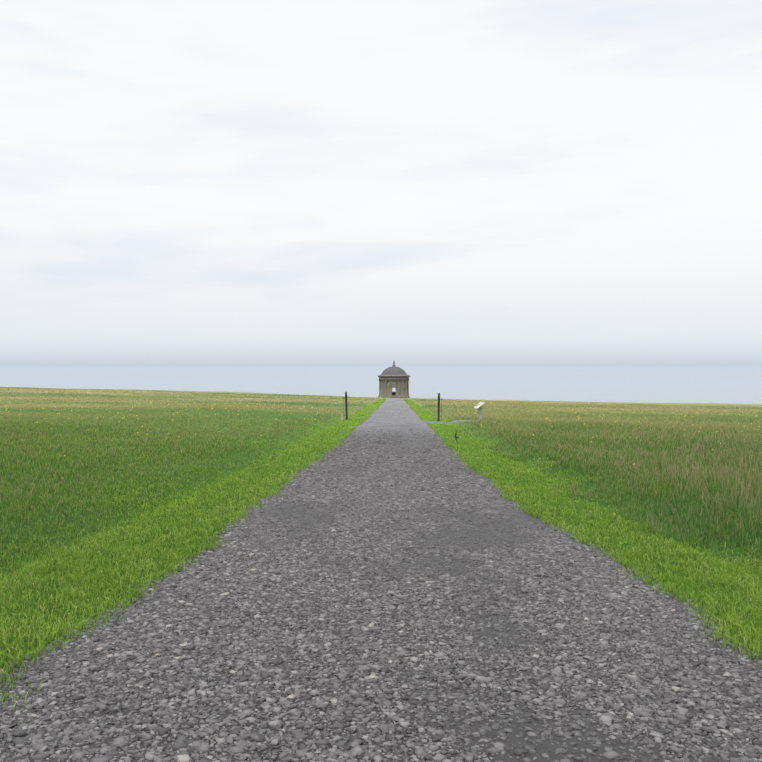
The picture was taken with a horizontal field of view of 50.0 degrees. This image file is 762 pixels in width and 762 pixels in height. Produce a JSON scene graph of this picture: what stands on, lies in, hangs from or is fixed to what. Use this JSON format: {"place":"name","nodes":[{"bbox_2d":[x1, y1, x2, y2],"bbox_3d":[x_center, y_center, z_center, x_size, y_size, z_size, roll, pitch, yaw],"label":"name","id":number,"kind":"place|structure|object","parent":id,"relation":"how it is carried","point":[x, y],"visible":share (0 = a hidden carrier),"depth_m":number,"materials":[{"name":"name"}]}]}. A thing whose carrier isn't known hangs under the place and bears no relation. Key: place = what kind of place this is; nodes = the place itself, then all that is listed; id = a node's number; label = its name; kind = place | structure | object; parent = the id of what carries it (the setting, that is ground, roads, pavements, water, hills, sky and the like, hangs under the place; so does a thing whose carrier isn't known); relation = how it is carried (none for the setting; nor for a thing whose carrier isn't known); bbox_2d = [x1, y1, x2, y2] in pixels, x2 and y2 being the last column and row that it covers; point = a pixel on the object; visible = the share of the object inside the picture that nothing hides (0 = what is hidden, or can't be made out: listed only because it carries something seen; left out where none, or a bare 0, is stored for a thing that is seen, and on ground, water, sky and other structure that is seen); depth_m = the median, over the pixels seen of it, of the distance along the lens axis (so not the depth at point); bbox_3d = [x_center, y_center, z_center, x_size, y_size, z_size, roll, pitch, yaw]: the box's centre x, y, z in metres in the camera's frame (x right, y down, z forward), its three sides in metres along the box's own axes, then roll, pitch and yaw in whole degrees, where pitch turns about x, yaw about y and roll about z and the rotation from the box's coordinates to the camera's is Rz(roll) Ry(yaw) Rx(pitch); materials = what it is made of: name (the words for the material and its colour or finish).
{"place":"outdoors","nodes":[
{"label":"outdoors","id":0,"kind":"place"},
{"bbox_2d":[0,398,761,761],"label":"drive path","id":1,"kind":"structure","parent":0,"point":[394,414],"depth_m":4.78,"materials":[{"name":"grey gravel"}]},
{"bbox_2d":[0,366,761,403],"bbox_3d":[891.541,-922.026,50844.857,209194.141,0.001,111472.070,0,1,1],"label":"sea water","id":2,"kind":"structure","parent":0,"point":[695,384],"depth_m":2463.04,"materials":[{"name":"blue liquid"}]},
{"bbox_2d":[0,387,761,721],"bbox_3d":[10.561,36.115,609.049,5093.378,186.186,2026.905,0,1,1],"label":"grass","id":3,"kind":"structure","parent":0,"point":[78,525],"depth_m":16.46,"materials":[{"name":"green plant"}]},
{"bbox_2d":[343,392,347,419],"bbox_3d":[-2.520,1.968,58.050,0.389,2.419,0.211,0,1,-21],"label":"gate post","id":4,"kind":"object","parent":3,"relation":"on","point":[346,408],"visible":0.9,"depth_m":58.01,"materials":[{"name":"black metal"}]},
{"bbox_2d":[0,402,759,455],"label":"meadow flowers","id":5,"kind":"object","parent":3,"relation":"on","point":[356,406],"visible":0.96,"depth_m":51.43,"materials":[{"name":"yellow plant"}]},
{"bbox_2d":[378,361,409,398],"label":"domed temple","id":6,"kind":"structure","parent":3,"relation":"on","point":[393,376],"depth_m":267.11,"materials":[{"name":"stone"}]},
{"bbox_2d":[437,393,442,420],"bbox_3d":[4.162,2.050,58.002,0.380,2.418,0.210,0,1,-21],"label":"gate post","id":7,"kind":"object","parent":3,"relation":"on","point":[439,416],"visible":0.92,"depth_m":57.92,"materials":[{"name":"black metal"}]},
{"bbox_2d":[474,402,484,419],"bbox_3d":[6.377,2.226,55.361,1.105,1.585,1.100,0,1,-11],"label":"info lectern","id":8,"kind":"object","parent":3,"relation":"on","point":[479,405],"visible":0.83,"depth_m":55.29,"materials":[{"name":"metal"}]},
{"bbox_2d":[0,0,761,365],"label":"sky","id":9,"kind":"structure","parent":0,"point":[183,182],"materials":[{"name":"white"}]},
{"bbox_2d":[423,420,492,423],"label":"side path","id":10,"kind":"structure","parent":0,"point":[455,421],"depth_m":55.12,"materials":[{"name":"grey gravel"}]}
]}

